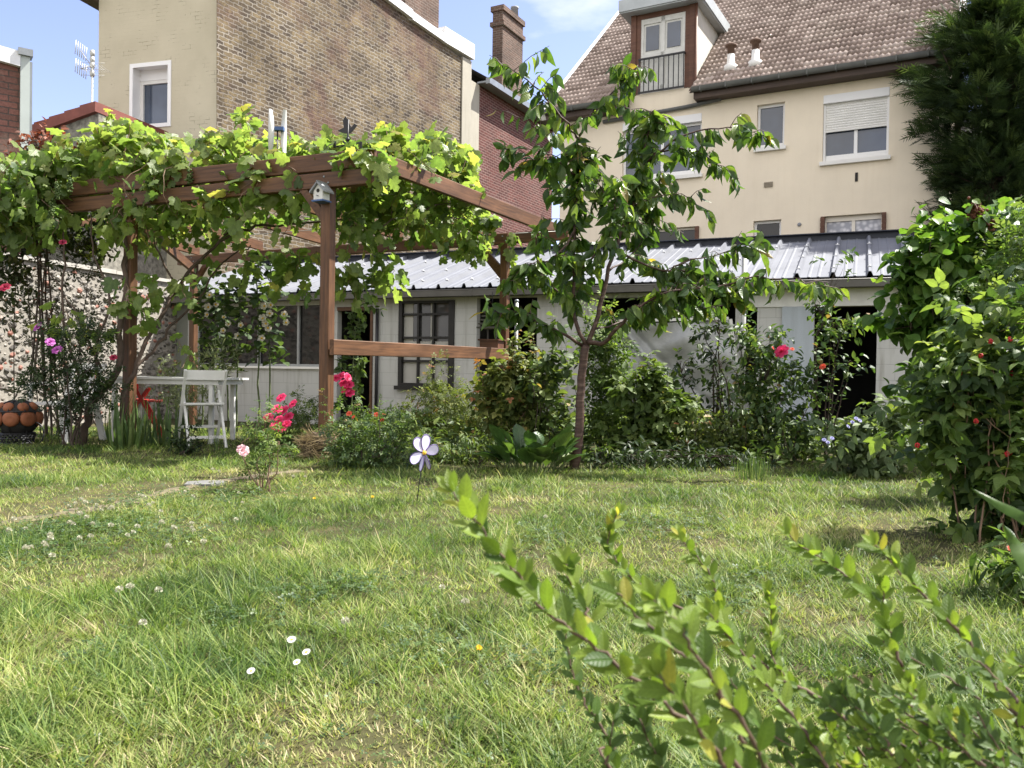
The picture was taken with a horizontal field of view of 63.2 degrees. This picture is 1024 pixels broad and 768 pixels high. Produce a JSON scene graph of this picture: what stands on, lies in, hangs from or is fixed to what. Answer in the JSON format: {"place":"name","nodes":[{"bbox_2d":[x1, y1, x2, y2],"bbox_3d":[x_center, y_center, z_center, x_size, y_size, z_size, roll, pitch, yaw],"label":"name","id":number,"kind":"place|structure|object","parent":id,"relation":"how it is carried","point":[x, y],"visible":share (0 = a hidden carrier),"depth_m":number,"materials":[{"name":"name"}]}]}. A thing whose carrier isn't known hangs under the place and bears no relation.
{"place":"outdoors","nodes":[
{"label":"outdoors","id":0,"kind":"place"},
{"bbox_2d":[0,469,303,525],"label":"path","id":1,"kind":"structure","parent":0,"point":[72,510],"depth_m":4.93,"materials":[{"name":"beige stone"}]},
{"bbox_2d":[184,480,223,485],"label":"paving slab","id":2,"kind":"structure","parent":1,"relation":"on","point":[203,482],"depth_m":5.84,"materials":[{"name":"stone"}]},
{"bbox_2d":[144,336,247,432],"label":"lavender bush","id":3,"kind":"object","parent":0,"point":[193,367],"visible":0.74,"depth_m":10.72,"materials":[{"name":"green plant"}]},
{"bbox_2d":[0,0,1015,245],"label":"sky","id":4,"kind":"structure","parent":0,"point":[50,28],"materials":[{"name":"blue"}]},
{"bbox_2d":[0,417,1023,767],"bbox_3d":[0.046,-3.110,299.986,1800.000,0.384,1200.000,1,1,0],"label":"ground","id":5,"kind":"structure","parent":0,"point":[372,731],"depth_m":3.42,"materials":[{"name":"green plant"}]},
{"bbox_2d":[0,45,32,255],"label":"brick building","id":6,"kind":"structure","parent":5,"relation":"on","point":[16,66],"depth_m":16.76,"materials":[{"name":"brown brick"}]},
{"bbox_2d":[0,399,43,443],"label":"fire globe","id":7,"kind":"object","parent":5,"relation":"on","point":[25,418],"visible":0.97,"depth_m":8.58,"materials":[{"name":"ceramic"}]},
{"bbox_2d":[22,544,29,565],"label":"clover flower","id":8,"kind":"object","parent":5,"relation":"on","point":[25,546],"visible":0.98,"depth_m":3.35,"materials":[{"name":"white plant"}]},
{"bbox_2d":[3,117,77,437],"bbox_3d":[-5.522,-1.229,9.733,0.901,3.740,0.667,1,1,0],"label":"smoke bush","id":9,"kind":"object","parent":5,"relation":"on","point":[37,137],"visible":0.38,"depth_m":9.67,"materials":[{"name":"green plant"}]},
{"bbox_2d":[46,535,53,552],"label":"clover flower","id":10,"kind":"object","parent":5,"relation":"on","point":[51,537],"visible":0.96,"depth_m":3.56,"materials":[{"name":"white plant"}]},
{"bbox_2d":[48,552,55,572],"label":"clover flower","id":11,"kind":"object","parent":5,"relation":"on","point":[51,554],"visible":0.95,"depth_m":3.26,"materials":[{"name":"white plant"}]},
{"bbox_2d":[0,178,123,432],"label":"ivy bush","id":12,"kind":"object","parent":5,"relation":"on","point":[11,264],"visible":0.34,"depth_m":9.76,"materials":[{"name":"green plant"}]},
{"bbox_2d":[5,229,122,427],"bbox_3d":[-5.401,-0.724,10.172,1.698,2.744,0.817,1,1,10],"label":"climbing rose","id":13,"kind":"object","parent":5,"relation":"on","point":[57,308],"visible":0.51,"depth_m":10.16,"materials":[{"name":"green plant"}]},
{"bbox_2d":[21,363,106,443],"bbox_3d":[-4.885,0.201,9.136,0.610,0.862,0.635,1,1,15],"label":"plastic chair","id":14,"kind":"object","parent":5,"relation":"on","point":[100,429],"visible":0.16,"depth_m":9.26,"materials":[{"name":"white plastic"}]},
{"bbox_2d":[0,240,141,447],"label":"rose bush","id":15,"kind":"object","parent":5,"relation":"on","point":[69,400],"visible":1,"depth_m":8.26,"materials":[{"name":"green plant"}]},
{"bbox_2d":[0,252,185,426],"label":"flint wall","id":16,"kind":"structure","parent":5,"relation":"on","point":[166,347],"depth_m":16.56,"materials":[{"name":"stone"}]},
{"bbox_2d":[31,101,168,278],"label":"flint cottage","id":17,"kind":"structure","parent":5,"relation":"on","point":[78,118],"depth_m":22.06,"materials":[{"name":"red tile"}]},
{"bbox_2d":[75,41,110,101],"bbox_3d":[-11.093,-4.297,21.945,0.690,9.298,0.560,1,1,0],"label":"tv aerial","id":18,"kind":"object","parent":17,"relation":"attached to","point":[92,64],"visible":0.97,"depth_m":21.87,"materials":[{"name":"white metal"}]},
{"bbox_2d":[115,586,123,606],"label":"clover flower","id":19,"kind":"object","parent":5,"relation":"on","point":[119,588],"visible":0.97,"depth_m":2.73,"materials":[{"name":"white plant"}]},
{"bbox_2d":[104,392,148,449],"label":"iris plant","id":20,"kind":"object","parent":5,"relation":"on","point":[124,434],"visible":0.88,"depth_m":8.28,"materials":[{"name":"green plant"}]},
{"bbox_2d":[125,582,134,599],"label":"clover flower","id":21,"kind":"object","parent":5,"relation":"on","point":[130,584],"visible":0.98,"depth_m":2.75,"materials":[{"name":"white plant"}]},
{"bbox_2d":[138,619,146,634],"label":"clover flower","id":22,"kind":"object","parent":5,"relation":"on","point":[142,621],"visible":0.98,"depth_m":2.41,"materials":[{"name":"white plant"}]},
{"bbox_2d":[136,384,162,436],"bbox_3d":[-4.366,0.206,9.755,0.552,0.864,0.500,1,1,-20],"label":"folding chair","id":23,"kind":"object","parent":5,"relation":"on","point":[145,401],"visible":0.38,"depth_m":9.61,"materials":[{"name":"red paint"}]},
{"bbox_2d":[155,586,162,607],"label":"clover flower","id":24,"kind":"object","parent":5,"relation":"on","point":[160,588],"visible":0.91,"depth_m":2.75,"materials":[{"name":"white plant"}]},
{"bbox_2d":[127,397,191,446],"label":"iris plant","id":25,"kind":"object","parent":5,"relation":"on","point":[155,434],"visible":0.64,"depth_m":8.67,"materials":[{"name":"green plant"}]},
{"bbox_2d":[165,543,171,565],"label":"clover flower","id":26,"kind":"object","parent":5,"relation":"on","point":[167,544],"visible":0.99,"depth_m":3.39,"materials":[{"name":"white plant"}]},
{"bbox_2d":[104,376,248,443],"bbox_3d":[-3.740,0.281,9.320,1.343,0.715,0.683,1,1,7],"label":"garden table","id":27,"kind":"object","parent":5,"relation":"on","point":[231,382],"visible":0.64,"depth_m":9.03,"materials":[{"name":"white paint"}]},
{"bbox_2d":[163,422,206,455],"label":"shrub","id":28,"kind":"object","parent":5,"relation":"on","point":[184,448],"visible":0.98,"depth_m":7.90,"materials":[{"name":"green plant"}]},
{"bbox_2d":[178,369,227,447],"bbox_3d":[-3.235,0.255,8.706,0.424,0.818,0.552,0,1,-32],"label":"folding chair","id":29,"kind":"object","parent":5,"relation":"on","point":[204,375],"visible":0.83,"depth_m":8.63,"materials":[{"name":"white paint"}]},
{"bbox_2d":[201,538,206,558],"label":"clover flower","id":30,"kind":"object","parent":5,"relation":"on","point":[205,540],"visible":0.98,"depth_m":3.51,"materials":[{"name":"white plant"}]},
{"bbox_2d":[177,267,243,431],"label":"hollyhock","id":31,"kind":"object","parent":5,"relation":"on","point":[210,297],"visible":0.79,"depth_m":11.16,"materials":[{"name":"green plant"}]},
{"bbox_2d":[207,432,228,450],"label":"iris plant","id":32,"kind":"object","parent":5,"relation":"on","point":[216,440],"visible":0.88,"depth_m":8.29,"materials":[{"name":"green plant"}]},
{"bbox_2d":[200,262,287,431],"bbox_3d":[-3.549,-0.477,11.041,1.159,2.356,0.837,1,1,0],"label":"hollyhock","id":33,"kind":"object","parent":5,"relation":"on","point":[226,301],"visible":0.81,"depth_m":10.98,"materials":[{"name":"green plant"}]},
{"bbox_2d":[247,668,254,699],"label":"daisy","id":34,"kind":"object","parent":5,"relation":"on","point":[251,670],"visible":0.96,"depth_m":2.05,"materials":[{"name":"white plant"}]},
{"bbox_2d":[238,249,289,431],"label":"hollyhock","id":35,"kind":"object","parent":5,"relation":"on","point":[265,322],"visible":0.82,"depth_m":10.97,"materials":[{"name":"green plant"}]},
{"bbox_2d":[235,394,300,492],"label":"rose bush","id":36,"kind":"object","parent":5,"relation":"on","point":[243,450],"visible":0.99,"depth_m":5.58,"materials":[{"name":"green plant"}]},
{"bbox_2d":[80,0,474,283],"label":"brick house","id":37,"kind":"structure","parent":5,"relation":"on","point":[192,67],"depth_m":25.97,"materials":[{"name":"brown brick"}]},
{"bbox_2d":[129,60,171,126],"bbox_3d":[-10.595,-8.515,24.743,1.440,1.921,0.510,1,1,16],"label":"window","id":38,"kind":"structure","parent":37,"relation":"in","point":[149,82],"depth_m":24.87,"materials":[{"name":"white plastic"}]},
{"bbox_2d":[245,384,333,446],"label":"rose bush","id":39,"kind":"object","parent":5,"relation":"on","point":[288,418],"visible":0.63,"depth_m":8.80,"materials":[{"name":"green plant"}]},
{"bbox_2d":[288,637,295,663],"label":"daisy","id":40,"kind":"object","parent":5,"relation":"on","point":[291,639],"visible":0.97,"depth_m":2.25,"materials":[{"name":"white plant"}]},
{"bbox_2d":[293,659,300,686],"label":"daisy","id":41,"kind":"object","parent":5,"relation":"on","point":[297,661],"visible":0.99,"depth_m":2.13,"materials":[{"name":"white plant"}]},
{"bbox_2d":[44,149,568,430],"bbox_3d":[-3.160,-0.603,10.695,6.974,3.281,4.238,1,1,24],"label":"pergola","id":42,"kind":"object","parent":5,"relation":"on","point":[310,171],"visible":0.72,"depth_m":8.75,"materials":[{"name":"brown wood"}]},
{"bbox_2d":[0,104,522,444],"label":"grape vine","id":43,"kind":"object","parent":42,"relation":"on","point":[104,153],"visible":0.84,"depth_m":8.84,"materials":[{"name":"green plant"}]},
{"bbox_2d":[333,116,361,147],"bbox_3d":[-1.582,-2.350,8.019,0.237,0.462,0.183,0,1,-35],"label":"weather vane","id":44,"kind":"object","parent":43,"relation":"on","point":[347,129],"visible":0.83,"depth_m":8.01,"materials":[{"name":"black metal"}]},
{"bbox_2d":[268,109,286,152],"bbox_3d":[-2.388,-2.396,8.469,0.186,0.796,0.096,1,1,-18],"label":"wind spinner","id":45,"kind":"object","parent":42,"relation":"attached to","point":[272,128],"visible":0.94,"depth_m":8.46,"materials":[{"name":"white plastic"}]},
{"bbox_2d":[309,180,333,203],"bbox_3d":[-1.739,-1.772,7.710,0.170,0.190,0.225,1,1,27],"label":"birdhouse","id":46,"kind":"object","parent":42,"relation":"attached to","point":[321,191],"visible":0.99,"depth_m":7.64,"materials":[{"name":"white paint"}]},
{"bbox_2d":[476,292,507,347],"bbox_3d":[-0.259,-0.827,10.840,0.340,0.750,0.238,1,1,24],"label":"bird feeder","id":47,"kind":"object","parent":42,"relation":"hanging from","point":[492,343],"visible":0.44,"depth_m":10.78,"materials":[{"name":"brown wood"}]},
{"bbox_2d":[302,649,310,679],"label":"daisy","id":48,"kind":"object","parent":5,"relation":"on","point":[306,651],"visible":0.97,"depth_m":2.18,"materials":[{"name":"white plant"}]},
{"bbox_2d":[292,423,343,461],"bbox_3d":[-1.730,0.554,7.499,0.512,0.468,0.504,1,1,34],"label":"straw bundle","id":49,"kind":"object","parent":5,"relation":"on","point":[312,443],"visible":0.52,"depth_m":7.37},
{"bbox_2d":[341,617,349,636],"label":"clover flower","id":50,"kind":"object","parent":5,"relation":"on","point":[345,620],"visible":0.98,"depth_m":2.45,"materials":[{"name":"white plant"}]},
{"bbox_2d":[333,268,386,433],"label":"rose bush","id":51,"kind":"object","parent":5,"relation":"on","point":[351,384],"visible":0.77,"depth_m":8.74,"materials":[{"name":"green plant"}]},
{"bbox_2d":[307,386,435,471],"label":"rose bush","id":52,"kind":"object","parent":5,"relation":"on","point":[386,455],"visible":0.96,"depth_m":6.93,"materials":[{"name":"green plant"}]},
{"bbox_2d":[409,434,438,502],"bbox_3d":[-0.550,0.580,5.211,0.216,0.535,0.060,0,1,-31],"label":"flower windmill","id":53,"kind":"object","parent":5,"relation":"on","point":[422,446],"visible":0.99,"depth_m":5.20,"materials":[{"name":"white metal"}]},
{"bbox_2d":[393,349,486,449],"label":"leafy shrub","id":54,"kind":"object","parent":5,"relation":"on","point":[448,406],"visible":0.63,"depth_m":8.82,"materials":[{"name":"green plant"}]},
{"bbox_2d":[401,427,512,465],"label":"undergrowth plant","id":55,"kind":"object","parent":5,"relation":"on","point":[459,458],"visible":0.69,"depth_m":7.36,"materials":[{"name":"green plant"}]},
{"bbox_2d":[461,598,469,623],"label":"clover flower","id":56,"kind":"object","parent":5,"relation":"on","point":[463,601],"visible":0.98,"depth_m":2.68,"materials":[{"name":"white plant"}]},
{"bbox_2d":[476,644,481,678],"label":"dandelion","id":57,"kind":"object","parent":5,"relation":"on","point":[479,647],"visible":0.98,"depth_m":2.23,"materials":[{"name":"yellow plant"}]},
{"bbox_2d":[456,330,550,443],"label":"leafy shrub","id":58,"kind":"object","parent":5,"relation":"on","point":[505,405],"visible":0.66,"depth_m":8.09,"materials":[{"name":"green plant"}]},
{"bbox_2d":[0,461,1023,767],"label":"clover","id":59,"kind":"object","parent":5,"relation":"on","point":[360,587],"visible":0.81,"depth_m":3.19,"materials":[{"name":"green plant"}]},
{"bbox_2d":[471,4,560,248],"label":"brick wing","id":60,"kind":"structure","parent":5,"relation":"on","point":[488,95],"depth_m":39.47,"materials":[{"name":"red brick"}]},
{"bbox_2d":[515,299,518,351],"bbox_3d":[0.057,-0.234,12.398,0.062,2.054,0.059,1,1,0],"label":"metal pole","id":61,"kind":"object","parent":5,"relation":"on","point":[517,305],"visible":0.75,"depth_m":12.37,"materials":[{"name":"grey metal"}]},
{"bbox_2d":[472,424,584,472],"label":"bergenia plant","id":62,"kind":"object","parent":5,"relation":"on","point":[524,446],"visible":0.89,"depth_m":6.86,"materials":[{"name":"green plant"}]},
{"bbox_2d":[515,311,587,461],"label":"leafy shrub","id":63,"kind":"object","parent":5,"relation":"on","point":[547,396],"visible":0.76,"depth_m":7.92,"materials":[{"name":"green plant"}]},
{"bbox_2d":[166,229,996,428],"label":"garden shed","id":64,"kind":"structure","parent":5,"relation":"on","point":[443,304],"depth_m":16.82,"materials":[{"name":"white paint"}]},
{"bbox_2d":[394,300,454,390],"bbox_3d":[-1.737,-0.776,16.757,1.344,1.800,0.200,1,1,23],"label":"lattice window","id":65,"kind":"structure","parent":64,"relation":"in","point":[419,322],"depth_m":16.81,"materials":[{"name":"black paint"}]},
{"bbox_2d":[589,317,749,412],"bbox_3d":[2.722,-0.223,14.555,2.855,1.877,0.321,1,1,23],"label":"plastic sheet","id":66,"kind":"object","parent":64,"relation":"hanging from","point":[666,343],"visible":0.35,"depth_m":14.40,"materials":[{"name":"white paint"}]},
{"bbox_2d":[780,306,813,419],"bbox_3d":[4.800,-0.325,14.009,0.508,1.949,0.046,1,1,23],"label":"door leaf","id":67,"kind":"structure","parent":64,"relation":"in","point":[794,318],"depth_m":13.97,"materials":[{"name":"white paint"}]},
{"bbox_2d":[570,290,643,451],"bbox_3d":[0.935,-0.113,8.507,0.782,1.756,0.782,1,1,0],"label":"leafy shrub","id":68,"kind":"object","parent":5,"relation":"on","point":[602,357],"visible":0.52,"depth_m":8.40,"materials":[{"name":"green plant"}]},
{"bbox_2d":[291,409,958,466],"bbox_3d":[2.095,0.588,10.177,8.364,0.542,5.822,1,1,0],"label":"ground cover","id":69,"kind":"object","parent":5,"relation":"on","point":[775,451],"visible":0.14,"depth_m":7.98,"materials":[{"name":"green plant"}]},
{"bbox_2d":[590,350,723,462],"bbox_3d":[1.423,0.241,8.220,1.331,1.158,0.954,1,1,0],"label":"leafy shrub","id":70,"kind":"object","parent":5,"relation":"on","point":[655,409],"visible":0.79,"depth_m":8.04,"materials":[{"name":"green plant"}]},
{"bbox_2d":[471,46,849,469],"bbox_3d":[1.177,-0.979,7.198,3.057,3.631,1.615,1,1,0],"label":"cherry tree","id":71,"kind":"object","parent":5,"relation":"on","point":[622,211],"visible":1,"depth_m":6.99,"materials":[{"name":"green plant"}]},
{"bbox_2d":[566,435,787,472],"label":"undergrowth plant","id":72,"kind":"object","parent":5,"relation":"on","point":[639,458],"visible":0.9,"depth_m":7.25,"materials":[{"name":"green plant"}]},
{"bbox_2d":[670,302,740,448],"bbox_3d":[1.966,-0.036,8.400,0.698,1.600,0.535,1,1,18],"label":"fruit sapling","id":73,"kind":"object","parent":5,"relation":"on","point":[721,394],"visible":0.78,"depth_m":8.39,"materials":[{"name":"green plant"}]},
{"bbox_2d":[668,364,774,465],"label":"leafy shrub","id":74,"kind":"object","parent":5,"relation":"on","point":[712,439],"visible":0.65,"depth_m":7.80,"materials":[{"name":"green plant"}]},
{"bbox_2d":[435,469,1023,767],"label":"hedge shrub","id":75,"kind":"object","parent":5,"relation":"on","point":[889,729],"visible":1,"depth_m":0.76,"materials":[{"name":"green plant"}]},
{"bbox_2d":[739,256,746,424],"bbox_3d":[2.550,-0.309,9.196,0.062,2.291,0.059,1,1,0],"label":"metal pole","id":76,"kind":"object","parent":5,"relation":"on","point":[744,269],"visible":0.07,"depth_m":9.17,"materials":[{"name":"grey metal"}]},
{"bbox_2d":[541,0,965,243],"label":"cream house","id":77,"kind":"structure","parent":5,"relation":"on","point":[807,84],"depth_m":20.08,"materials":[{"name":"beige paint"}]},
{"bbox_2d":[623,113,702,179],"bbox_3d":[3.824,-5.968,21.264,2.192,1.592,0.290,1,1,29],"label":"window","id":78,"kind":"structure","parent":77,"relation":"in","point":[693,122],"depth_m":21.08,"materials":[{"name":"white plastic"}]},
{"bbox_2d":[641,227,694,240],"bbox_3d":[3.991,-3.337,21.296,1.682,1.247,0.080,1,1,29],"label":"window","id":79,"kind":"structure","parent":77,"relation":"in","point":[689,233],"depth_m":21.12,"materials":[{"name":"grey glass"}]},
{"bbox_2d":[754,220,780,235],"bbox_3d":[6.188,-3.373,20.097,0.646,1.112,0.080,1,1,29],"label":"window","id":80,"kind":"structure","parent":77,"relation":"in","point":[767,227],"depth_m":20.08,"materials":[{"name":"white plastic"}]},
{"bbox_2d":[753,103,785,152],"bbox_3d":[6.210,-6.145,19.957,0.748,1.135,0.280,1,1,29],"label":"window","id":81,"kind":"structure","parent":77,"relation":"in","point":[771,118],"depth_m":20.01,"materials":[{"name":"white plastic"}]},
{"bbox_2d":[825,213,881,232],"bbox_3d":[7.868,-3.285,19.181,1.396,1.195,0.080,1,1,29],"label":"window","id":82,"kind":"structure","parent":77,"relation":"in","point":[867,222],"depth_m":19.15,"materials":[{"name":"white glass"}]},
{"bbox_2d":[819,87,890,165],"bbox_3d":[7.872,-5.867,19.056,1.508,1.631,0.290,1,1,29],"label":"window","id":83,"kind":"structure","parent":77,"relation":"in","point":[856,123],"depth_m":19.07,"materials":[{"name":"white plastic"}]},
{"bbox_2d":[735,450,772,480],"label":"grass tussock","id":84,"kind":"object","parent":5,"relation":"on","point":[753,469],"depth_m":6.58,"materials":[{"name":"green plant"}]},
{"bbox_2d":[711,310,847,464],"bbox_3d":[2.487,0.043,7.876,1.175,1.488,0.783,1,1,-24],"label":"rose bush","id":85,"kind":"object","parent":5,"relation":"on","point":[765,407],"visible":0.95,"depth_m":7.82,"materials":[{"name":"green plant"}]},
{"bbox_2d":[795,247,874,461],"bbox_3d":[3.054,-0.273,8.032,0.840,2.107,0.486,1,1,0],"label":"fruit sapling","id":86,"kind":"object","parent":5,"relation":"on","point":[833,331],"visible":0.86,"depth_m":7.97,"materials":[{"name":"green plant"}]},
{"bbox_2d":[807,382,931,479],"bbox_3d":[2.952,0.399,6.901,1.215,0.873,0.703,1,1,-24],"label":"borage plant","id":87,"kind":"object","parent":5,"relation":"on","point":[852,451],"visible":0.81,"depth_m":6.83,"materials":[{"name":"green plant"}]},
{"bbox_2d":[853,195,1023,465],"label":"lilac bush","id":88,"kind":"object","parent":5,"relation":"on","point":[951,246],"visible":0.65,"depth_m":7.37,"materials":[{"name":"green plant"}]},
{"bbox_2d":[856,263,1023,544],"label":"raspberry bush","id":89,"kind":"object","parent":5,"relation":"on","point":[963,388],"visible":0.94,"depth_m":4.19,"materials":[{"name":"green plant"}]},
{"bbox_2d":[886,0,1023,224],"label":"conifer","id":90,"kind":"object","parent":5,"relation":"on","point":[987,38],"visible":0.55,"depth_m":16.90,"materials":[{"name":"green plant"}]},
{"bbox_2d":[930,198,1023,342],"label":"climbing bush","id":91,"kind":"object","parent":5,"relation":"on","point":[1013,241],"visible":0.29,"depth_m":5.78,"materials":[{"name":"green plant"}]},
{"bbox_2d":[954,523,1023,608],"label":"sweet william","id":92,"kind":"object","parent":5,"relation":"on","point":[1012,573],"visible":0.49,"depth_m":3.14,"materials":[{"name":"green plant"}]},
{"bbox_2d":[971,488,1023,572],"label":"reed leaf","id":93,"kind":"object","parent":5,"relation":"on","point":[1016,546],"visible":1,"depth_m":0.90,"materials":[{"name":"green plant"}]}
]}

